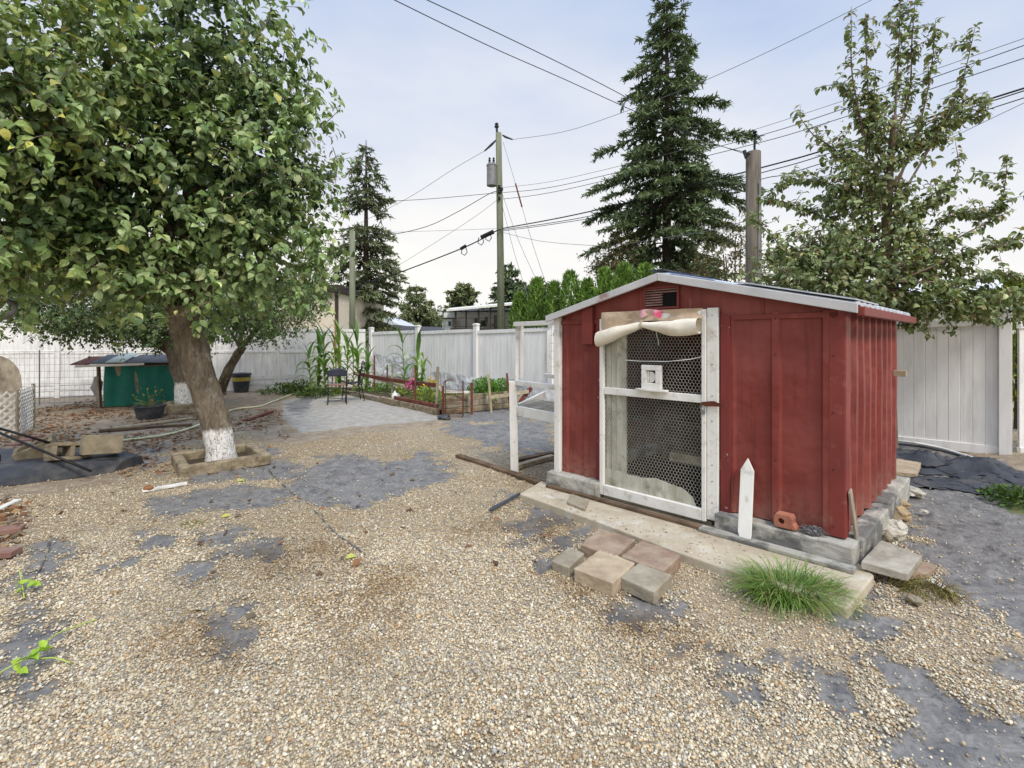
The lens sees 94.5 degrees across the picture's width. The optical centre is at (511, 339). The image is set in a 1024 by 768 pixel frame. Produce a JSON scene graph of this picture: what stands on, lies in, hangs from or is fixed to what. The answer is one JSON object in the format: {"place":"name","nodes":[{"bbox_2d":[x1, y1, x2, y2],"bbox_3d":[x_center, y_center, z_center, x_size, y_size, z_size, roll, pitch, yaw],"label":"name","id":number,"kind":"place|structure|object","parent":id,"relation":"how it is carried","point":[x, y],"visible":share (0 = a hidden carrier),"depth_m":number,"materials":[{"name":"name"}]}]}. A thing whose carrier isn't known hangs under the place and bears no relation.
{"place":"outdoors","nodes":[
{"label":"outdoors","id":0,"kind":"place"},
{"bbox_2d":[0,372,1023,767],"bbox_3d":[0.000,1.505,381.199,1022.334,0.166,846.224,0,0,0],"label":"ground","id":1,"kind":"structure","parent":0,"point":[322,418],"depth_m":2.84,"materials":[{"name":"gravel"}]},
{"bbox_2d":[0,389,19,435],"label":"lattice panel","id":2,"kind":"object","parent":1,"relation":"on","point":[16,412],"visible":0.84,"depth_m":7.44,"materials":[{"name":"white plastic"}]},
{"bbox_2d":[0,356,21,418],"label":"rounded board","id":3,"kind":"object","parent":1,"relation":"on","point":[10,379],"visible":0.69,"depth_m":9.16,"materials":[{"name":"grey wood"}]},
{"bbox_2d":[0,546,22,558],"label":"brick","id":4,"kind":"object","parent":1,"relation":"on","point":[8,552],"visible":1,"depth_m":3.38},
{"bbox_2d":[0,523,25,534],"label":"brick","id":5,"kind":"object","parent":1,"relation":"on","point":[9,529],"visible":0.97,"depth_m":3.78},
{"bbox_2d":[19,383,34,433],"bbox_3d":[-8.083,1.160,7.881,0.051,0.780,0.959,0,0,-35],"label":"lattice panel","id":6,"kind":"object","parent":1,"relation":"on","point":[31,405],"visible":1,"depth_m":7.89,"materials":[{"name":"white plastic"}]},
{"bbox_2d":[0,619,95,672],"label":"creeping weed","id":7,"kind":"object","parent":1,"relation":"on","point":[43,646],"visible":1,"depth_m":2.23,"materials":[{"name":"green plant"}]},
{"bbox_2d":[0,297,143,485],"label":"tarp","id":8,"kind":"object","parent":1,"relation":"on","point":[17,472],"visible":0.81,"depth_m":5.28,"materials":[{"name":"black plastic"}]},
{"bbox_2d":[12,434,62,459],"bbox_3d":[-5.550,1.320,5.550,0.430,0.378,0.244,0,0,-35],"label":"concrete block","id":9,"kind":"object","parent":8,"relation":"on","point":[23,452],"depth_m":5.48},
{"bbox_2d":[43,442,90,461],"bbox_3d":[-5.151,1.308,5.500,0.254,0.296,0.394,0,0,28],"label":"concrete block","id":10,"kind":"object","parent":8,"relation":"on","point":[68,451],"depth_m":5.41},
{"bbox_2d":[79,434,123,454],"bbox_3d":[-4.851,1.241,5.600,0.221,0.274,0.382,0,0,40],"label":"concrete block","id":11,"kind":"object","parent":8,"relation":"on","point":[101,444],"depth_m":5.52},
{"bbox_2d":[21,349,127,404],"bbox_3d":[-11.925,0.900,10.950,5.293,1.300,0.027,0,0,-12],"label":"wire fence","id":12,"kind":"object","parent":1,"relation":"on","point":[59,377],"visible":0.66,"depth_m":11.19,"materials":[{"name":"grey metal"}]},
{"bbox_2d":[70,353,174,407],"bbox_3d":[-8.824,0.946,11.331,2.281,1.211,1.306,0,0,-23],"label":"green hutch","id":13,"kind":"object","parent":1,"relation":"on","point":[129,376],"visible":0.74,"depth_m":10.92,"materials":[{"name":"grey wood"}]},
{"bbox_2d":[98,423,191,431],"bbox_3d":[-6.289,1.522,8.167,1.286,0.044,0.090,0,0,-28],"label":"plank","id":14,"kind":"object","parent":1,"relation":"on","point":[143,427],"visible":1,"depth_m":8.13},
{"bbox_2d":[132,403,166,419],"bbox_3d":[-7.133,1.427,9.325,0.550,0.250,0.550,0,0,0],"label":"plant pot","id":15,"kind":"object","parent":1,"relation":"on","point":[148,412],"visible":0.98,"depth_m":9.16,"materials":[{"name":"black plastic"}]},
{"bbox_2d":[163,401,195,414],"bbox_3d":[-6.972,1.450,10.186,0.811,0.200,0.899,0,0,-39],"label":"tree box","id":16,"kind":"object","parent":1,"relation":"on","point":[171,408],"visible":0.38,"depth_m":9.79,"materials":[{"name":"wood"}]},
{"bbox_2d":[0,246,331,403],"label":"plum tree","id":17,"kind":"object","parent":16,"relation":"in","point":[79,318],"visible":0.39,"depth_m":9.71,"materials":[{"name":"green plant"}]},
{"bbox_2d":[0,323,364,397],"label":"board fence","id":18,"kind":"object","parent":1,"relation":"on","point":[270,366],"visible":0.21,"depth_m":13.90,"materials":[{"name":"wood"}]},
{"bbox_2d":[123,377,315,441],"bbox_3d":[-5.786,1.334,10.616,0.532,0.450,7.671,0,0,-1],"label":"garden hose","id":19,"kind":"object","parent":1,"relation":"on","point":[161,435],"visible":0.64,"depth_m":7.97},
{"bbox_2d":[171,443,270,477],"bbox_3d":[-3.627,1.482,5.868,0.940,0.135,0.906,0,0,-43],"label":"tree box","id":20,"kind":"object","parent":1,"relation":"on","point":[190,463],"visible":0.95,"depth_m":5.67,"materials":[{"name":"concrete"}]},
{"bbox_2d":[0,0,361,461],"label":"pear tree","id":21,"kind":"object","parent":20,"relation":"in","point":[68,202],"visible":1,"depth_m":5.15,"materials":[{"name":"green plant"}]},
{"bbox_2d":[231,372,251,392],"bbox_3d":[-7.899,1.259,13.819,0.540,0.578,0.540,0,0,0],"label":"bucket","id":22,"kind":"object","parent":1,"relation":"on","point":[241,381],"visible":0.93,"depth_m":13.64,"materials":[{"name":"black plastic"}]},
{"bbox_2d":[207,128,347,394],"bbox_3d":[-6.476,-2.206,12.607,3.822,7.512,2.698,0,0,0],"label":"plum tree","id":23,"kind":"object","parent":1,"relation":"on","point":[227,372],"visible":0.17,"depth_m":12.79,"materials":[{"name":"green plant"}]},
{"bbox_2d":[257,381,308,395],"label":"weed clump","id":24,"kind":"object","parent":1,"relation":"on","point":[272,389],"visible":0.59,"depth_m":13.29,"materials":[{"name":"green plant"}]},
{"bbox_2d":[0,398,579,619],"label":"leaf litter","id":25,"kind":"object","parent":1,"relation":"on","point":[14,509],"visible":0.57,"depth_m":7.29,"materials":[{"name":"plant"}]},
{"bbox_2d":[278,379,321,395],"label":"weed clump","id":26,"kind":"object","parent":1,"relation":"on","point":[298,388],"visible":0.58,"depth_m":13.36,"materials":[{"name":"green plant"}]},
{"bbox_2d":[293,340,322,395],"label":"corn plant","id":27,"kind":"object","parent":1,"relation":"on","point":[308,364],"visible":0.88,"depth_m":13.04,"materials":[{"name":"green plant"}]},
{"bbox_2d":[247,285,385,366],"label":"house","id":28,"kind":"structure","parent":1,"relation":"on","point":[340,306],"depth_m":22.55,"materials":[{"name":"beige brick"}]},
{"bbox_2d":[294,384,344,398],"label":"weed clump","id":29,"kind":"object","parent":1,"relation":"on","point":[316,390],"visible":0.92,"depth_m":12.76,"materials":[{"name":"green plant"}]},
{"bbox_2d":[300,322,342,393],"bbox_3d":[-5.211,0.450,12.898,1.579,2.200,0.651,0,0,30],"label":"corn plant","id":30,"kind":"object","parent":1,"relation":"on","point":[323,362],"visible":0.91,"depth_m":13.02,"materials":[{"name":"green plant"}]},
{"bbox_2d":[312,325,330,385],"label":"corn plant","id":31,"kind":"object","parent":1,"relation":"on","point":[319,378],"visible":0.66,"depth_m":13.46,"materials":[{"name":"green plant"}]},
{"bbox_2d":[326,318,345,389],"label":"corn plant","id":32,"kind":"object","parent":1,"relation":"on","point":[338,354],"visible":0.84,"depth_m":13.28,"materials":[{"name":"green plant"}]},
{"bbox_2d":[327,369,346,404],"bbox_3d":[-4.235,1.131,11.480,0.456,0.853,0.480,0,0,-20],"label":"folding chair","id":33,"kind":"object","parent":1,"relation":"on","point":[336,372],"visible":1,"depth_m":11.34,"materials":[{"name":"black paint"}]},
{"bbox_2d":[349,230,354,328],"bbox_3d":[-5.732,-1.166,17.000,0.231,5.432,0.231,0,0,0],"label":"timber pole","id":34,"kind":"object","parent":1,"relation":"on","point":[351,281],"visible":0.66,"depth_m":16.91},
{"bbox_2d":[328,143,413,345],"bbox_3d":[-8.356,-4.900,26.659,5.573,12.900,6.540,0,0,8],"label":"fir tree","id":35,"kind":"object","parent":1,"relation":"on","point":[365,201],"visible":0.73,"depth_m":26.65,"materials":[{"name":"green plant"}]},
{"bbox_2d":[354,355,443,414],"bbox_3d":[-2.669,0.995,11.642,0.711,1.111,5.023,0,0,-38],"label":"bed railing","id":36,"kind":"object","parent":1,"relation":"on","point":[387,380],"visible":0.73,"depth_m":11.32,"materials":[{"name":"red wood"}]},
{"bbox_2d":[398,284,440,326],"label":"pine tree","id":37,"kind":"object","parent":1,"relation":"on","point":[419,306],"visible":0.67,"depth_m":49.48,"materials":[{"name":"plant"}]},
{"bbox_2d":[332,380,525,414],"bbox_3d":[-2.491,1.355,12.497,2.292,0.380,6.093,0,0,-41],"label":"garden bed","id":38,"kind":"object","parent":1,"relation":"on","point":[480,402],"visible":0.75,"depth_m":10.38,"materials":[{"name":"wood"}]},
{"bbox_2d":[326,326,366,385],"bbox_3d":[-4.801,0.564,13.767,1.419,1.973,0.551,0,0,18],"label":"corn plant","id":39,"kind":"object","parent":38,"relation":"on","point":[345,336],"visible":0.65,"depth_m":13.81,"materials":[{"name":"green plant"}]},
{"bbox_2d":[345,320,370,388],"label":"corn plant","id":40,"kind":"object","parent":38,"relation":"on","point":[356,350],"visible":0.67,"depth_m":13.81,"materials":[{"name":"green plant"}]},
{"bbox_2d":[380,323,423,391],"bbox_3d":[-2.937,0.561,12.791,1.189,1.981,0.475,0,0,-22],"label":"corn plant","id":41,"kind":"object","parent":38,"relation":"on","point":[408,365],"visible":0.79,"depth_m":12.73,"materials":[{"name":"green plant"}]},
{"bbox_2d":[403,328,431,391],"bbox_3d":[-2.492,0.631,12.368,0.487,1.840,1.200,0,0,6],"label":"corn plant","id":42,"kind":"object","parent":38,"relation":"on","point":[418,352],"visible":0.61,"depth_m":12.30,"materials":[{"name":"green plant"}]},
{"bbox_2d":[466,376,499,402],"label":"parsley bush","id":43,"kind":"object","parent":38,"relation":"in","point":[482,387],"visible":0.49,"depth_m":10.52,"materials":[{"name":"green plant"}]},
{"bbox_2d":[444,379,463,417],"bbox_3d":[-1.156,1.172,9.427,0.374,0.756,0.286,0,0,0],"label":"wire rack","id":44,"kind":"object","parent":1,"relation":"on","point":[462,400],"visible":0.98,"depth_m":9.33,"materials":[{"name":"metal"}]},
{"bbox_2d":[438,281,481,325],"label":"pine tree","id":45,"kind":"object","parent":1,"relation":"on","point":[463,295],"visible":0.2,"depth_m":55.24,"materials":[{"name":"plant"}]},
{"bbox_2d":[442,302,518,329],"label":"house","id":46,"kind":"structure","parent":1,"relation":"on","point":[460,318],"depth_m":47.20,"materials":[{"name":"white"}]},
{"bbox_2d":[444,373,532,414],"bbox_3d":[-0.438,1.140,10.041,2.018,0.824,0.254,0,0,-26],"label":"bed railing","id":47,"kind":"object","parent":1,"relation":"on","point":[525,393],"visible":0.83,"depth_m":9.99,"materials":[{"name":"red wood"}]},
{"bbox_2d":[484,122,512,329],"bbox_3d":[-0.563,-3.797,19.953,1.200,10.697,0.450,0,0,-10],"label":"utility pole","id":48,"kind":"object","parent":1,"relation":"on","point":[494,174],"visible":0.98,"depth_m":19.87,"materials":[{"name":"grey wood"}]},
{"bbox_2d":[513,0,870,139],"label":"overhead wire","id":49,"kind":"object","parent":48,"relation":"attached to","point":[706,79],"visible":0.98,"depth_m":15.10,"materials":[{"name":"metal"}]},
{"bbox_2d":[502,87,1023,228],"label":"overhead wire","id":50,"kind":"object","parent":48,"relation":"attached to","point":[737,173],"visible":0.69,"depth_m":15.23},
{"bbox_2d":[502,90,1023,229],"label":"overhead wire","id":51,"kind":"object","parent":48,"relation":"attached to","point":[744,177],"visible":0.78,"depth_m":15.17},
{"bbox_2d":[503,45,1023,192],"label":"overhead wire","id":52,"kind":"object","parent":48,"relation":"attached to","point":[783,128],"visible":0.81,"depth_m":14.36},
{"bbox_2d":[503,38,1023,187],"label":"overhead wire","id":53,"kind":"object","parent":48,"relation":"attached to","point":[776,122],"visible":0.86,"depth_m":14.53,"materials":[{"name":"metal"}]},
{"bbox_2d":[504,97,1023,230],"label":"overhead wire","id":54,"kind":"object","parent":48,"relation":"attached to","point":[740,185],"visible":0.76,"depth_m":15.30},
{"bbox_2d":[505,58,1023,198],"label":"overhead wire","id":55,"kind":"object","parent":48,"relation":"attached to","point":[792,133],"visible":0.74,"depth_m":14.26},
{"bbox_2d":[455,454,545,484],"bbox_3d":[-0.190,1.535,5.639,0.090,0.045,1.568,0,0,-41],"label":"plank","id":56,"kind":"object","parent":1,"relation":"on","point":[524,477],"visible":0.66,"depth_m":5.54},
{"bbox_2d":[479,261,526,325],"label":"pine tree","id":57,"kind":"object","parent":1,"relation":"on","point":[512,287],"visible":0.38,"depth_m":49.10,"materials":[{"name":"plant"}]},
{"bbox_2d":[507,291,534,328],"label":"cedar shrub","id":58,"kind":"object","parent":1,"relation":"on","point":[518,303],"visible":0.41,"depth_m":15.36,"materials":[{"name":"green plant"}]},
{"bbox_2d":[509,320,553,471],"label":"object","id":59,"kind":"object","parent":1,"relation":"on","point":[536,407],"visible":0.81,"depth_m":5.49,"materials":[{"name":"white paint"}]},
{"bbox_2d":[522,276,546,327],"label":"cedar shrub","id":60,"kind":"object","parent":1,"relation":"on","point":[535,299],"visible":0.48,"depth_m":15.02,"materials":[{"name":"green plant"}]},
{"bbox_2d":[518,454,553,468],"bbox_3d":[0.287,1.514,5.867,0.670,0.057,0.080,0,0,-44],"label":"plank","id":61,"kind":"object","parent":1,"relation":"on","point":[535,461],"visible":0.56,"depth_m":5.83,"materials":[{"name":"grey wood"}]},
{"bbox_2d":[540,279,565,327],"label":"cedar shrub","id":62,"kind":"object","parent":1,"relation":"on","point":[551,302],"visible":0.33,"depth_m":14.64,"materials":[{"name":"green plant"}]},
{"bbox_2d":[552,547,583,577],"bbox_3d":[0.384,1.517,3.213,0.143,0.089,0.279,0,0,33],"label":"paver","id":63,"kind":"object","parent":1,"relation":"on","point":[567,561],"visible":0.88,"depth_m":3.15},
{"bbox_2d":[558,269,581,317],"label":"cedar shrub","id":64,"kind":"object","parent":1,"relation":"on","point":[569,276],"visible":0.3,"depth_m":14.26,"materials":[{"name":"green plant"}]},
{"bbox_2d":[572,276,594,304],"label":"cedar shrub","id":65,"kind":"object","parent":1,"relation":"on","point":[585,289],"visible":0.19,"depth_m":13.86,"materials":[{"name":"green plant"}]},
{"bbox_2d":[591,265,613,297],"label":"cedar shrub","id":66,"kind":"object","parent":1,"relation":"on","point":[605,276],"visible":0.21,"depth_m":13.45,"materials":[{"name":"green plant"}]},
{"bbox_2d":[574,550,634,596],"bbox_3d":[0.613,1.510,3.081,0.282,0.096,0.380,0,0,38],"label":"paver","id":67,"kind":"object","parent":1,"relation":"on","point":[602,571],"visible":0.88,"depth_m":3.00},
{"bbox_2d":[581,528,634,557],"bbox_3d":[0.691,1.510,3.436,0.303,0.096,0.373,0,0,37],"label":"paver","id":68,"kind":"object","parent":1,"relation":"on","point":[613,543],"visible":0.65,"depth_m":3.40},
{"bbox_2d":[576,230,642,283],"bbox_3d":[3.290,-1.075,16.014,2.306,5.263,1.671,0,0,0],"label":"leafy bush","id":69,"kind":"object","parent":1,"relation":"on","point":[607,260],"visible":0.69,"depth_m":15.88,"materials":[{"name":"green plant"}]},
{"bbox_2d":[609,260,635,289],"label":"cedar shrub","id":70,"kind":"object","parent":1,"relation":"on","point":[624,270],"visible":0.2,"depth_m":13.07,"materials":[{"name":"green plant"}]},
{"bbox_2d":[633,261,653,281],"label":"cedar shrub","id":71,"kind":"object","parent":1,"relation":"on","point":[642,271],"visible":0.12,"depth_m":12.69,"materials":[{"name":"green plant"}]},
{"bbox_2d":[621,563,671,604],"bbox_3d":[0.833,1.515,2.946,0.244,0.086,0.276,0,0,43],"label":"paver","id":72,"kind":"object","parent":1,"relation":"on","point":[647,583],"visible":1,"depth_m":2.90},
{"bbox_2d":[621,540,680,574],"bbox_3d":[0.958,1.512,3.240,0.315,0.091,0.352,0,0,41],"label":"paver","id":73,"kind":"object","parent":1,"relation":"on","point":[645,553],"visible":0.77,"depth_m":3.20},
{"bbox_2d":[566,0,769,320],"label":"spruce tree","id":74,"kind":"object","parent":1,"relation":"on","point":[687,217],"visible":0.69,"depth_m":16.93,"materials":[{"name":"plant"}]},
{"bbox_2d":[368,307,1013,454],"bbox_3d":[0.900,0.568,10.825,14.587,1.964,0.150,0,0,40],"label":"vinyl fence","id":75,"kind":"object","parent":1,"relation":"on","point":[954,393],"visible":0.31,"depth_m":6.63,"materials":[{"name":"plastic"}]},
{"bbox_2d":[372,351,411,377],"bbox_3d":[-3.749,0.762,14.649,2.000,0.764,0.078,0,0,41],"label":"plastic sheet","id":76,"kind":"object","parent":75,"relation":"hanging from","point":[381,362],"visible":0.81,"depth_m":14.66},
{"bbox_2d":[429,372,553,401],"bbox_3d":[-0.466,1.211,11.871,5.000,0.598,0.089,0,0,40],"label":"plastic sheet","id":77,"kind":"object","parent":75,"relation":"attached to","point":[455,384],"visible":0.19,"depth_m":12.63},
{"bbox_2d":[679,202,765,282],"bbox_3d":[5.114,-0.869,11.480,2.228,4.851,1.536,0,0,0],"label":"thin bush","id":78,"kind":"object","parent":1,"relation":"on","point":[726,270],"visible":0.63,"depth_m":11.45,"materials":[{"name":"green plant"}]},
{"bbox_2d":[545,269,915,565],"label":"red shed","id":79,"kind":"structure","parent":1,"relation":"on","point":[790,395],"depth_m":3.77,"materials":[{"name":"paint"}]},
{"bbox_2d":[594,308,702,346],"bbox_3d":[1.152,-0.095,4.105,0.967,0.330,0.121,0,0,43],"label":"canvas blind","id":80,"kind":"object","parent":79,"relation":"attached to","point":[618,325],"visible":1,"depth_m":4.09,"materials":[{"name":"fabric"}]},
{"bbox_2d":[641,365,661,389],"bbox_3d":[1.209,0.327,4.096,0.182,0.204,0.035,0,0,44],"label":"wooden plaque","id":81,"kind":"object","parent":79,"relation":"on","point":[651,376],"visible":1,"depth_m":4.09,"materials":[{"name":"white paint"}]},
{"bbox_2d":[600,309,707,521],"bbox_3d":[1.188,0.610,4.130,0.998,1.700,0.100,0,0,45],"label":"door","id":82,"kind":"structure","parent":79,"relation":"in","point":[615,482],"depth_m":4.22,"materials":[{"name":"white paint"}]},
{"bbox_2d":[774,511,798,530],"bbox_3d":[1.970,1.301,3.398,0.148,0.098,0.080,0,0,44],"label":"terracotta brick","id":83,"kind":"object","parent":79,"relation":"on","point":[789,522],"visible":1,"depth_m":3.38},
{"bbox_2d":[796,524,829,536],"bbox_3d":[2.095,1.335,3.282,0.107,0.088,0.202,0,0,-37],"label":"gravel pile","id":84,"kind":"object","parent":79,"relation":"on","point":[813,530],"visible":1,"depth_m":3.27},
{"bbox_2d":[848,488,858,538],"bbox_3d":[2.331,1.192,3.234,0.146,0.341,0.038,0,0,-25],"label":"short board","id":85,"kind":"object","parent":79,"relation":"on","point":[853,512],"visible":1,"depth_m":3.21,"materials":[{"name":"brown wood"}]},
{"bbox_2d":[742,130,761,284],"bbox_3d":[4.540,-1.206,8.985,0.419,5.514,0.335,0,0,0],"label":"timber pole","id":86,"kind":"object","parent":1,"relation":"on","point":[753,238],"visible":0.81,"depth_m":8.89,"materials":[{"name":"grey wood"}]},
{"bbox_2d":[394,0,741,152],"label":"overhead wire","id":87,"kind":"object","parent":86,"relation":"attached to","point":[554,74],"visible":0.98,"depth_m":7.25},
{"bbox_2d":[427,0,741,151],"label":"overhead wire","id":88,"kind":"object","parent":86,"relation":"attached to","point":[562,64],"visible":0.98,"depth_m":6.96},
{"bbox_2d":[545,495,1019,699],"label":"chip litter","id":89,"kind":"object","parent":1,"relation":"on","point":[955,636],"visible":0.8,"depth_m":2.68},
{"bbox_2d":[714,547,860,628],"bbox_3d":[1.628,1.435,2.834,0.876,0.229,0.764,0,0,0],"label":"grass tuft","id":90,"kind":"object","parent":1,"relation":"on","point":[762,581],"visible":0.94,"depth_m":2.80,"materials":[{"name":"green plant"}]},
{"bbox_2d":[764,563,874,618],"bbox_3d":[1.807,1.478,2.828,0.624,0.144,0.561,0,0,24],"label":"grass tuft","id":91,"kind":"object","parent":1,"relation":"on","point":[837,585],"visible":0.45,"depth_m":2.75,"materials":[{"name":"green plant"}]},
{"bbox_2d":[734,0,1023,448],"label":"pear tree","id":92,"kind":"object","parent":1,"relation":"on","point":[837,259],"visible":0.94,"depth_m":6.06,"materials":[{"name":"green plant"}]},
{"bbox_2d":[884,525,907,541],"bbox_3d":[2.953,1.510,3.676,0.192,0.115,0.143,0,0,-32],"label":"rubble stone","id":93,"kind":"object","parent":1,"relation":"on","point":[898,535],"visible":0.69,"depth_m":3.64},
{"bbox_2d":[894,505,911,520],"bbox_3d":[3.335,1.508,4.094,0.184,0.140,0.222,0,0,40],"label":"rubble stone","id":94,"kind":"object","parent":1,"relation":"on","point":[902,513],"visible":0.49,"depth_m":4.03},
{"bbox_2d":[909,561,936,579],"bbox_3d":[2.674,1.524,3.088,0.334,0.044,0.098,0,0,-39],"label":"brick slab","id":95,"kind":"object","parent":1,"relation":"on","point":[924,568],"depth_m":3.10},
{"bbox_2d":[861,540,921,580],"bbox_3d":[2.511,1.465,3.130,0.511,0.073,0.233,0,0,-39],"label":"concrete slab","id":96,"kind":"object","parent":95,"relation":"on","point":[882,557],"depth_m":3.08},
{"bbox_2d":[888,573,975,607],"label":"dried weeds","id":97,"kind":"object","parent":1,"relation":"on","point":[943,591],"visible":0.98,"depth_m":2.88,"materials":[{"name":"brown plant"}]},
{"bbox_2d":[896,448,1023,483],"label":"fabric bundle","id":98,"kind":"object","parent":1,"relation":"on","point":[967,466],"visible":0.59,"depth_m":5.40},
{"bbox_2d":[896,475,1023,493],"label":"fabric fold","id":99,"kind":"object","parent":1,"relation":"on","point":[970,485],"visible":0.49,"depth_m":4.93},
{"bbox_2d":[896,458,920,476],"bbox_3d":[4.564,1.480,5.500,0.274,0.066,0.992,0,0,43],"label":"stone slab","id":100,"kind":"object","parent":99,"relation":"on","point":[908,468],"depth_m":5.35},
{"bbox_2d":[974,482,1023,509],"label":"weed clump","id":101,"kind":"object","parent":1,"relation":"on","point":[1014,495],"visible":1,"depth_m":4.51,"materials":[{"name":"green plant"}]},
{"bbox_2d":[994,272,1023,428],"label":"cedar shrub","id":102,"kind":"object","parent":1,"relation":"on","point":[1009,283],"visible":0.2,"depth_m":8.19,"materials":[{"name":"plant"}]},
{"bbox_2d":[1016,321,1023,452],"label":"vinyl fence","id":103,"kind":"object","parent":1,"relation":"on","point":[1020,388],"visible":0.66,"depth_m":6.12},
{"bbox_2d":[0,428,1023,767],"bbox_3d":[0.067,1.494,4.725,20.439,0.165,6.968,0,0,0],"label":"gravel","id":104,"kind":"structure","parent":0,"point":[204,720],"depth_m":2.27,"materials":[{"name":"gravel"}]},
{"bbox_2d":[0,0,1023,316],"label":"sky","id":105,"kind":"structure","parent":0,"point":[429,97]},
{"bbox_2d":[520,481,873,618],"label":"pavement","id":106,"kind":"structure","parent":0,"point":[674,533],"depth_m":3.48,"materials":[{"name":"concrete"}]},
{"bbox_2d":[567,494,588,510],"bbox_3d":[0.600,1.484,4.310,0.182,0.034,0.370,0,0,16],"label":"paver","id":107,"kind":"object","parent":106,"relation":"on","point":[578,502],"visible":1,"depth_m":4.27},
{"bbox_2d":[546,484,701,528],"bbox_3d":[0.923,1.481,4.257,1.560,0.026,0.055,0,0,44],"label":"edging board","id":108,"kind":"object","parent":106,"relation":"on","point":[639,510],"visible":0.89,"depth_m":4.14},
{"bbox_2d":[698,525,856,573],"bbox_3d":[1.837,1.480,3.372,0.995,0.029,0.090,0,0,44],"label":"concrete ledge","id":109,"kind":"object","parent":106,"relation":"on","point":[822,561],"visible":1,"depth_m":3.30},
{"bbox_2d":[738,459,753,538],"bbox_3d":[1.755,1.200,3.549,0.095,0.590,0.151,0,0,37],"label":"picket","id":110,"kind":"object","parent":109,"relation":"on","point":[745,515],"visible":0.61,"depth_m":3.54,"materials":[{"name":"white paint"}]},
{"bbox_2d":[840,279,1017,383],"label":"house","id":111,"kind":"structure","parent":0,"point":[990,286],"depth_m":16.74,"materials":[{"name":"white"}]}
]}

